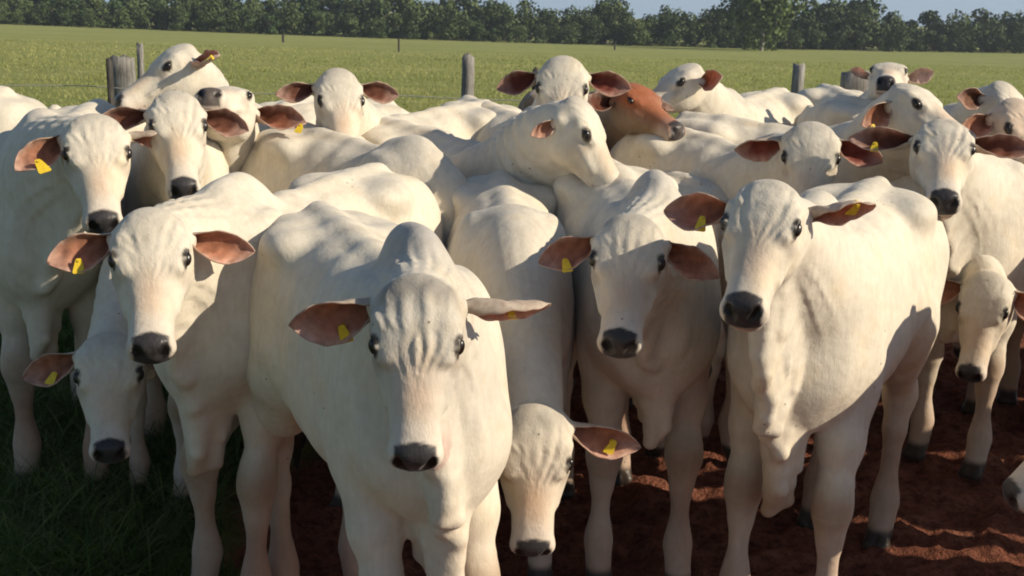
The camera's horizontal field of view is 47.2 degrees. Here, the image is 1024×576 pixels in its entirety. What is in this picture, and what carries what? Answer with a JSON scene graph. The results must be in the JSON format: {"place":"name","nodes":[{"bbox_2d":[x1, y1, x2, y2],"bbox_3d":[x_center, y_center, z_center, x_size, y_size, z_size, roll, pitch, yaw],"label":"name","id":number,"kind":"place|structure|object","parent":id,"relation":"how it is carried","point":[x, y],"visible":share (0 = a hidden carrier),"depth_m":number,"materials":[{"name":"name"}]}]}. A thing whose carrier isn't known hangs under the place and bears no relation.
{"place":"outdoors","nodes":[
{"label":"outdoors","id":0,"kind":"place"},
{"bbox_2d":[0,310,310,575],"bbox_3d":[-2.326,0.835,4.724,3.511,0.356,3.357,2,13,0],"label":"grass","id":1,"kind":"structure","parent":0,"point":[67,479],"depth_m":4.83,"materials":[{"name":"green plant"}]},
{"bbox_2d":[0,2,1023,575],"bbox_3d":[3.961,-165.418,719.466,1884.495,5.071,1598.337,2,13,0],"label":"ground","id":2,"kind":"structure","parent":0,"point":[948,520],"depth_m":5.56,"materials":[{"name":"green plant"}]},
{"bbox_2d":[9,0,35,24],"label":"forest tree","id":3,"kind":"object","parent":2,"relation":"on","point":[26,6],"visible":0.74,"depth_m":258.70,"materials":[{"name":"green plant"}]},
{"bbox_2d":[0,86,60,401],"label":"cow","id":4,"kind":"object","parent":2,"relation":"on","point":[15,108],"visible":0.09,"depth_m":5.71},
{"bbox_2d":[32,0,53,25],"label":"forest tree","id":5,"kind":"object","parent":2,"relation":"on","point":[44,11],"visible":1,"depth_m":256.33,"materials":[{"name":"green plant"}]},
{"bbox_2d":[46,0,84,25],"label":"forest tree","id":6,"kind":"object","parent":2,"relation":"on","point":[70,6],"visible":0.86,"depth_m":258.36,"materials":[{"name":"green plant"}]},
{"bbox_2d":[0,99,156,498],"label":"cow","id":7,"kind":"object","parent":2,"relation":"on","point":[64,172],"visible":0.66,"depth_m":4.53},
{"bbox_2d":[82,8,98,27],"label":"forest tree","id":8,"kind":"object","parent":2,"relation":"on","point":[93,20],"visible":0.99,"depth_m":254.89,"materials":[{"name":"green plant"}]},
{"bbox_2d":[95,8,113,27],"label":"forest tree","id":9,"kind":"object","parent":2,"relation":"on","point":[106,22],"visible":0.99,"depth_m":256.71,"materials":[{"name":"green plant"}]},
{"bbox_2d":[22,254,190,510],"bbox_3d":[-1.394,0.300,4.854,0.557,1.257,2.068,2,13,1],"label":"calf","id":10,"kind":"object","parent":2,"relation":"on","point":[111,378],"visible":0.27,"depth_m":3.98},
{"bbox_2d":[106,0,124,27],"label":"forest tree","id":11,"kind":"object","parent":2,"relation":"on","point":[114,5],"visible":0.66,"depth_m":262.21,"materials":[{"name":"green plant"}]},
{"bbox_2d":[112,6,133,28],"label":"forest tree","id":12,"kind":"object","parent":2,"relation":"on","point":[122,14],"visible":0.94,"depth_m":256.69,"materials":[{"name":"green plant"}]},
{"bbox_2d":[123,0,153,28],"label":"forest tree","id":13,"kind":"object","parent":2,"relation":"on","point":[139,4],"visible":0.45,"depth_m":267.11,"materials":[{"name":"green plant"}]},
{"bbox_2d":[131,8,148,28],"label":"forest tree","id":14,"kind":"object","parent":2,"relation":"on","point":[139,22],"visible":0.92,"depth_m":259.92,"materials":[{"name":"green plant"}]},
{"bbox_2d":[145,0,173,28],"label":"forest tree","id":15,"kind":"object","parent":2,"relation":"on","point":[157,9],"visible":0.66,"depth_m":261.50,"materials":[{"name":"green plant"}]},
{"bbox_2d":[158,0,192,30],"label":"forest tree","id":16,"kind":"object","parent":2,"relation":"on","point":[174,6],"visible":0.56,"depth_m":258.81,"materials":[{"name":"green plant"}]},
{"bbox_2d":[103,90,248,451],"bbox_3d":[-1.480,-0.117,5.490,0.618,1.715,2.273,-1,13,-9],"label":"cow","id":17,"kind":"object","parent":2,"relation":"on","point":[183,156],"visible":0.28,"depth_m":4.47},
{"bbox_2d":[169,7,188,30],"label":"forest tree","id":18,"kind":"object","parent":2,"relation":"on","point":[177,26],"visible":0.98,"depth_m":255.78,"materials":[{"name":"green plant"}]},
{"bbox_2d":[180,0,208,30],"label":"forest tree","id":19,"kind":"object","parent":2,"relation":"on","point":[195,3],"visible":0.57,"depth_m":260.79,"materials":[{"name":"green plant"}]},
{"bbox_2d":[194,10,217,31],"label":"forest tree","id":20,"kind":"object","parent":2,"relation":"on","point":[206,19],"visible":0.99,"depth_m":257.00,"materials":[{"name":"green plant"}]},
{"bbox_2d":[195,0,224,31],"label":"forest tree","id":21,"kind":"object","parent":2,"relation":"on","point":[211,6],"visible":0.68,"depth_m":259.33,"materials":[{"name":"green plant"}]},
{"bbox_2d":[222,7,245,32],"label":"forest tree","id":22,"kind":"object","parent":2,"relation":"on","point":[235,25],"visible":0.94,"depth_m":256.51,"materials":[{"name":"green plant"}]},
{"bbox_2d":[46,162,444,575],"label":"cow","id":23,"kind":"object","parent":2,"relation":"on","point":[182,270],"visible":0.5,"depth_m":3.73},
{"bbox_2d":[234,9,259,33],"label":"forest tree","id":24,"kind":"object","parent":2,"relation":"on","point":[251,21],"visible":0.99,"depth_m":256.21,"materials":[{"name":"green plant"}]},
{"bbox_2d":[241,0,265,32],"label":"forest tree","id":25,"kind":"object","parent":2,"relation":"on","point":[255,6],"visible":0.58,"depth_m":261.68,"materials":[{"name":"green plant"}]},
{"bbox_2d":[194,86,313,172],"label":"cow","id":26,"kind":"object","parent":2,"relation":"on","point":[278,115],"visible":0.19,"depth_m":5.26},
{"bbox_2d":[114,43,409,124],"bbox_3d":[-1.293,-0.412,6.356,0.945,1.810,1.991,12,17,37],"label":"cow","id":27,"kind":"object","parent":2,"relation":"on","point":[190,69],"visible":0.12,"depth_m":5.44},
{"bbox_2d":[264,12,280,34],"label":"forest tree","id":28,"kind":"object","parent":2,"relation":"on","point":[271,29],"visible":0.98,"depth_m":255.26,"materials":[{"name":"green plant"}]},
{"bbox_2d":[259,0,287,30],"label":"forest tree","id":29,"kind":"object","parent":2,"relation":"on","point":[271,5],"visible":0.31,"depth_m":268.92,"materials":[{"name":"green plant"}]},
{"bbox_2d":[276,0,309,34],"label":"forest tree","id":30,"kind":"object","parent":2,"relation":"on","point":[287,12],"visible":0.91,"depth_m":258.67,"materials":[{"name":"green plant"}]},
{"bbox_2d":[291,1,325,35],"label":"forest tree","id":31,"kind":"object","parent":2,"relation":"on","point":[309,10],"visible":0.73,"depth_m":259.21,"materials":[{"name":"green plant"}]},
{"bbox_2d":[308,12,326,35],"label":"forest tree","id":32,"kind":"object","parent":2,"relation":"on","point":[319,30],"visible":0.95,"depth_m":257.27,"materials":[{"name":"green plant"}]},
{"bbox_2d":[312,11,339,35],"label":"forest tree","id":33,"kind":"object","parent":2,"relation":"on","point":[329,20],"visible":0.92,"depth_m":258.89,"materials":[{"name":"green plant"}]},
{"bbox_2d":[325,0,362,35],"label":"forest tree","id":34,"kind":"object","parent":2,"relation":"on","point":[350,5],"visible":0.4,"depth_m":266.11,"materials":[{"name":"green plant"}]},
{"bbox_2d":[334,9,363,36],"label":"forest tree","id":35,"kind":"object","parent":2,"relation":"on","point":[343,27],"visible":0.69,"depth_m":259.67,"materials":[{"name":"green plant"}]},
{"bbox_2d":[343,14,362,37],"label":"forest tree","id":36,"kind":"object","parent":2,"relation":"on","point":[354,25],"visible":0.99,"depth_m":257.04,"materials":[{"name":"green plant"}]},
{"bbox_2d":[240,122,466,248],"bbox_3d":[-0.754,0.018,5.443,1.621,1.548,0.625,13,18,40],"label":"cow","id":37,"kind":"object","parent":2,"relation":"on","point":[277,160],"visible":0.14,"depth_m":5.12},
{"bbox_2d":[350,0,383,36],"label":"forest tree","id":38,"kind":"object","parent":2,"relation":"on","point":[360,9],"visible":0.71,"depth_m":262.58,"materials":[{"name":"green plant"}]},
{"bbox_2d":[370,0,395,37],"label":"forest tree","id":39,"kind":"object","parent":2,"relation":"on","point":[377,7],"visible":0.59,"depth_m":262.13,"materials":[{"name":"green plant"}]},
{"bbox_2d":[275,68,495,139],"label":"cow","id":40,"kind":"object","parent":2,"relation":"on","point":[342,104],"visible":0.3,"depth_m":5.48},
{"bbox_2d":[385,13,401,38],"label":"forest tree","id":41,"kind":"object","parent":2,"relation":"on","point":[390,31],"visible":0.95,"depth_m":259.46,"materials":[{"name":"green plant"}]},
{"bbox_2d":[246,201,550,575],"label":"cow","id":42,"kind":"object","parent":2,"relation":"on","point":[376,375],"visible":0.89,"depth_m":3.08},
{"bbox_2d":[391,12,405,38],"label":"forest tree","id":43,"kind":"object","parent":2,"relation":"on","point":[399,31],"visible":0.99,"depth_m":259.40,"materials":[{"name":"green plant"}]},
{"bbox_2d":[387,0,429,36],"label":"forest tree","id":44,"kind":"object","parent":2,"relation":"on","point":[400,4],"visible":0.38,"depth_m":266.61,"materials":[{"name":"green plant"}]},
{"bbox_2d":[398,2,423,38],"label":"forest tree","id":45,"kind":"object","parent":2,"relation":"on","point":[411,13],"visible":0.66,"depth_m":259.82,"materials":[{"name":"green plant"}]},
{"bbox_2d":[403,21,420,39],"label":"forest tree","id":46,"kind":"object","parent":2,"relation":"on","point":[413,27],"visible":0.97,"depth_m":257.53,"materials":[{"name":"green plant"}]},
{"bbox_2d":[0,42,869,105],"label":"wire fence","id":47,"kind":"object","parent":2,"relation":"on","point":[121,73],"visible":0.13,"depth_m":9.22,"materials":[{"name":"grey wood"}]},
{"bbox_2d":[425,2,445,38],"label":"forest tree","id":48,"kind":"object","parent":2,"relation":"on","point":[433,12],"visible":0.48,"depth_m":269.94,"materials":[{"name":"green plant"}]},
{"bbox_2d":[438,2,462,39],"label":"forest tree","id":49,"kind":"object","parent":2,"relation":"on","point":[447,12],"visible":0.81,"depth_m":258.74,"materials":[{"name":"green plant"}]},
{"bbox_2d":[438,10,469,40],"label":"forest tree","id":50,"kind":"object","parent":2,"relation":"on","point":[452,25],"visible":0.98,"depth_m":257.81,"materials":[{"name":"green plant"}]},
{"bbox_2d":[458,0,481,16],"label":"forest tree","id":51,"kind":"object","parent":2,"relation":"on","point":[468,7],"visible":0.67,"depth_m":277.64,"materials":[{"name":"green plant"}]},
{"bbox_2d":[471,23,488,41],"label":"forest tree","id":52,"kind":"object","parent":2,"relation":"on","point":[479,30],"visible":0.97,"depth_m":258.68,"materials":[{"name":"green plant"}]},
{"bbox_2d":[362,96,618,186],"bbox_3d":[-0.224,-0.099,5.538,0.604,1.728,2.122,-9,17,-37],"label":"cow","id":53,"kind":"object","parent":2,"relation":"on","point":[548,144],"visible":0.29,"depth_m":4.71},
{"bbox_2d":[474,1,514,40],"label":"forest tree","id":54,"kind":"object","parent":2,"relation":"on","point":[488,15],"visible":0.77,"depth_m":262.62,"materials":[{"name":"green plant"}]},
{"bbox_2d":[490,0,520,41],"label":"forest tree","id":55,"kind":"object","parent":2,"relation":"on","point":[504,8],"visible":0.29,"depth_m":266.25,"materials":[{"name":"green plant"}]},
{"bbox_2d":[496,9,518,41],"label":"forest tree","id":56,"kind":"object","parent":2,"relation":"on","point":[510,18],"visible":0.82,"depth_m":262.38,"materials":[{"name":"green plant"}]},
{"bbox_2d":[515,0,538,39],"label":"forest tree","id":57,"kind":"object","parent":2,"relation":"on","point":[524,10],"visible":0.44,"depth_m":277.43,"materials":[{"name":"green plant"}]},
{"bbox_2d":[517,14,540,41],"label":"forest tree","id":58,"kind":"object","parent":2,"relation":"on","point":[529,22],"visible":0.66,"depth_m":268.67,"materials":[{"name":"green plant"}]},
{"bbox_2d":[441,55,630,386],"bbox_3d":[0.011,-0.371,6.330,0.694,1.810,2.286,-3,14,-17],"label":"cow","id":59,"kind":"object","parent":2,"relation":"on","point":[558,78],"visible":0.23,"depth_m":5.29},
{"bbox_2d":[532,24,548,43],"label":"forest tree","id":60,"kind":"object","parent":2,"relation":"on","point":[541,34],"visible":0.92,"depth_m":257.01,"materials":[{"name":"green plant"}]},
{"bbox_2d":[446,169,640,575],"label":"cow","id":61,"kind":"object","parent":2,"relation":"on","point":[507,230],"visible":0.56,"depth_m":3.72},
{"bbox_2d":[535,8,561,42],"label":"forest tree","id":62,"kind":"object","parent":2,"relation":"on","point":[553,18],"visible":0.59,"depth_m":268.96,"materials":[{"name":"green plant"}]},
{"bbox_2d":[548,22,565,43],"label":"forest tree","id":63,"kind":"object","parent":2,"relation":"on","point":[555,29],"visible":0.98,"depth_m":258.28,"materials":[{"name":"green plant"}]},
{"bbox_2d":[560,21,584,43],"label":"forest tree","id":64,"kind":"object","parent":2,"relation":"on","point":[571,34],"visible":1,"depth_m":256.50,"materials":[{"name":"green plant"}]},
{"bbox_2d":[582,19,609,44],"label":"forest tree","id":65,"kind":"object","parent":2,"relation":"on","point":[598,25],"visible":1,"depth_m":256.85,"materials":[{"name":"green plant"}]},
{"bbox_2d":[518,82,684,152],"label":"cow","id":66,"kind":"object","parent":2,"relation":"on","point":[637,109],"visible":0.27,"depth_m":5.88},
{"bbox_2d":[596,4,618,44],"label":"forest tree","id":67,"kind":"object","parent":2,"relation":"on","point":[606,13],"visible":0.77,"depth_m":262.64,"materials":[{"name":"green plant"}]},
{"bbox_2d":[585,0,634,43],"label":"forest tree","id":68,"kind":"object","parent":2,"relation":"on","point":[595,9],"visible":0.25,"depth_m":269.11,"materials":[{"name":"green plant"}]},
{"bbox_2d":[607,23,623,44],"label":"forest tree","id":69,"kind":"object","parent":2,"relation":"on","point":[612,33],"visible":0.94,"depth_m":259.30,"materials":[{"name":"green plant"}]},
{"bbox_2d":[612,8,634,44],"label":"forest tree","id":70,"kind":"object","parent":2,"relation":"on","point":[621,19],"visible":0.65,"depth_m":259.24,"materials":[{"name":"green plant"}]},
{"bbox_2d":[616,21,639,45],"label":"forest tree","id":71,"kind":"object","parent":2,"relation":"on","point":[623,40],"visible":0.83,"depth_m":256.75,"materials":[{"name":"green plant"}]},
{"bbox_2d":[538,158,721,575],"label":"cow","id":72,"kind":"object","parent":2,"relation":"on","point":[634,260],"visible":0.77,"depth_m":4.03},
{"bbox_2d":[626,20,650,45],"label":"forest tree","id":73,"kind":"object","parent":2,"relation":"on","point":[645,37],"visible":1,"depth_m":255.12,"materials":[{"name":"green plant"}]},
{"bbox_2d":[659,7,693,45],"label":"forest tree","id":74,"kind":"object","parent":2,"relation":"on","point":[680,23],"visible":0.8,"depth_m":260.72,"materials":[{"name":"green plant"}]},
{"bbox_2d":[644,170,728,457],"bbox_3d":[0.691,0.009,5.982,0.555,1.335,1.696,-1,14,-12],"label":"cow","id":75,"kind":"object","parent":2,"relation":"on","point":[688,183],"visible":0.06,"depth_m":5.40},
{"bbox_2d":[682,20,707,46],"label":"forest tree","id":76,"kind":"object","parent":2,"relation":"on","point":[697,26],"visible":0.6,"depth_m":261.64,"materials":[{"name":"green plant"}]},
{"bbox_2d":[702,18,727,45],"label":"forest tree","id":77,"kind":"object","parent":2,"relation":"on","point":[716,25],"visible":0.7,"depth_m":261.35,"materials":[{"name":"green plant"}]},
{"bbox_2d":[715,28,735,47],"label":"forest tree","id":78,"kind":"object","parent":2,"relation":"on","point":[722,34],"visible":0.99,"depth_m":257.32,"materials":[{"name":"green plant"}]},
{"bbox_2d":[652,63,812,125],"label":"cow","id":79,"kind":"object","parent":2,"relation":"on","point":[693,87],"visible":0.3,"depth_m":6.74},
{"bbox_2d":[610,121,882,461],"bbox_3d":[0.986,-0.069,5.755,0.611,1.628,1.830,-5,15,-26],"label":"cow","id":80,"kind":"object","parent":2,"relation":"on","point":[799,158],"visible":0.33,"depth_m":5.23},
{"bbox_2d":[712,0,806,50],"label":"forest tree","id":81,"kind":"object","parent":2,"relation":"on","point":[766,12],"visible":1,"depth_m":231.32,"materials":[{"name":"green plant"}]},
{"bbox_2d":[784,29,804,49],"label":"forest tree","id":82,"kind":"object","parent":2,"relation":"on","point":[794,39],"visible":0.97,"depth_m":254.62,"materials":[{"name":"green plant"}]},
{"bbox_2d":[664,176,949,575],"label":"cow","id":83,"kind":"object","parent":2,"relation":"on","point":[829,307],"visible":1,"depth_m":3.75},
{"bbox_2d":[787,5,828,49],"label":"forest tree","id":84,"kind":"object","parent":2,"relation":"on","point":[811,16],"visible":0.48,"depth_m":259.98,"materials":[{"name":"green plant"}]},
{"bbox_2d":[792,18,827,48],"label":"forest tree","id":85,"kind":"object","parent":2,"relation":"on","point":[808,23],"visible":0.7,"depth_m":258.23,"materials":[{"name":"green plant"}]},
{"bbox_2d":[675,83,976,183],"bbox_3d":[1.456,-0.222,6.093,0.845,1.747,1.980,-10,18,-41],"label":"cow","id":86,"kind":"object","parent":2,"relation":"on","point":[911,109],"visible":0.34,"depth_m":5.52},
{"bbox_2d":[811,6,845,49],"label":"forest tree","id":87,"kind":"object","parent":2,"relation":"on","point":[826,19],"visible":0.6,"depth_m":261.56,"materials":[{"name":"green plant"}]},
{"bbox_2d":[825,29,846,49],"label":"forest tree","id":88,"kind":"object","parent":2,"relation":"on","point":[837,41],"visible":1,"depth_m":258.41,"materials":[{"name":"green plant"}]},
{"bbox_2d":[816,0,857,48],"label":"forest tree","id":89,"kind":"object","parent":2,"relation":"on","point":[841,7],"visible":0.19,"depth_m":264.86,"materials":[{"name":"green plant"}]},
{"bbox_2d":[840,25,854,49],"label":"forest tree","id":90,"kind":"object","parent":2,"relation":"on","point":[847,29],"visible":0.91,"depth_m":259.11,"materials":[{"name":"green plant"}]},
{"bbox_2d":[797,62,933,105],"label":"cow","id":91,"kind":"object","parent":2,"relation":"on","point":[882,78],"visible":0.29,"depth_m":7.27},
{"bbox_2d":[843,2,887,49],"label":"forest tree","id":92,"kind":"object","parent":2,"relation":"on","point":[865,20],"visible":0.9,"depth_m":260.03,"materials":[{"name":"green plant"}]},
{"bbox_2d":[846,0,887,24],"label":"forest tree","id":93,"kind":"object","parent":2,"relation":"on","point":[872,3],"visible":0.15,"depth_m":273.78,"materials":[{"name":"green plant"}]},
{"bbox_2d":[875,10,915,47],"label":"forest tree","id":94,"kind":"object","parent":2,"relation":"on","point":[890,19],"visible":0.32,"depth_m":267.00,"materials":[{"name":"green plant"}]},
{"bbox_2d":[888,24,915,51],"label":"forest tree","id":95,"kind":"object","parent":2,"relation":"on","point":[899,42],"visible":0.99,"depth_m":253.69,"materials":[{"name":"green plant"}]},
{"bbox_2d":[794,81,1023,358],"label":"cow","id":96,"kind":"object","parent":2,"relation":"on","point":[841,108],"visible":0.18,"depth_m":6.71},
{"bbox_2d":[905,19,922,50],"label":"forest tree","id":97,"kind":"object","parent":2,"relation":"on","point":[917,31],"visible":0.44,"depth_m":267.30,"materials":[{"name":"green plant"}]},
{"bbox_2d":[917,10,940,45],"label":"forest tree","id":98,"kind":"object","parent":2,"relation":"on","point":[928,18],"visible":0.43,"depth_m":279.48,"materials":[{"name":"green plant"}]},
{"bbox_2d":[848,119,1023,480],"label":"cow","id":99,"kind":"object","parent":2,"relation":"on","point":[968,184],"visible":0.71,"depth_m":5.04},
{"bbox_2d":[869,176,1023,431],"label":"cow","id":100,"kind":"object","parent":2,"relation":"on","point":[987,293],"visible":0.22,"depth_m":4.94},
{"bbox_2d":[936,9,971,45],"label":"forest tree","id":101,"kind":"object","parent":2,"relation":"on","point":[948,25],"visible":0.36,"depth_m":266.30,"materials":[{"name":"green plant"}]},
{"bbox_2d":[946,19,977,51],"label":"forest tree","id":102,"kind":"object","parent":2,"relation":"on","point":[957,38],"visible":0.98,"depth_m":258.15,"materials":[{"name":"green plant"}]},
{"bbox_2d":[967,8,998,50],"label":"forest tree","id":103,"kind":"object","parent":2,"relation":"on","point":[979,21],"visible":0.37,"depth_m":275.05,"materials":[{"name":"green plant"}]},
{"bbox_2d":[962,98,1023,405],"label":"cow","id":104,"kind":"object","parent":2,"relation":"on","point":[1005,116],"visible":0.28,"depth_m":5.40},
{"bbox_2d":[979,25,1006,52],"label":"forest tree","id":105,"kind":"object","parent":2,"relation":"on","point":[997,32],"visible":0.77,"depth_m":262.71,"materials":[{"name":"green plant"}]},
{"bbox_2d":[1002,461,1023,513],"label":"cow","id":106,"kind":"object","parent":2,"relation":"on","point":[1013,488],"visible":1,"depth_m":3.33},
{"bbox_2d":[1005,28,1023,52],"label":"forest tree","id":107,"kind":"object","parent":2,"relation":"on","point":[1016,42],"visible":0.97,"depth_m":257.46,"materials":[{"name":"green plant"}]},
{"bbox_2d":[0,38,1023,116],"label":"grass","id":108,"kind":"structure","parent":0,"point":[743,75],"depth_m":65.06,"materials":[{"name":"green plant"}]},
{"bbox_2d":[102,0,1023,25],"label":"sky","id":109,"kind":"structure","parent":0,"point":[910,9],"materials":[{"name":"white"}]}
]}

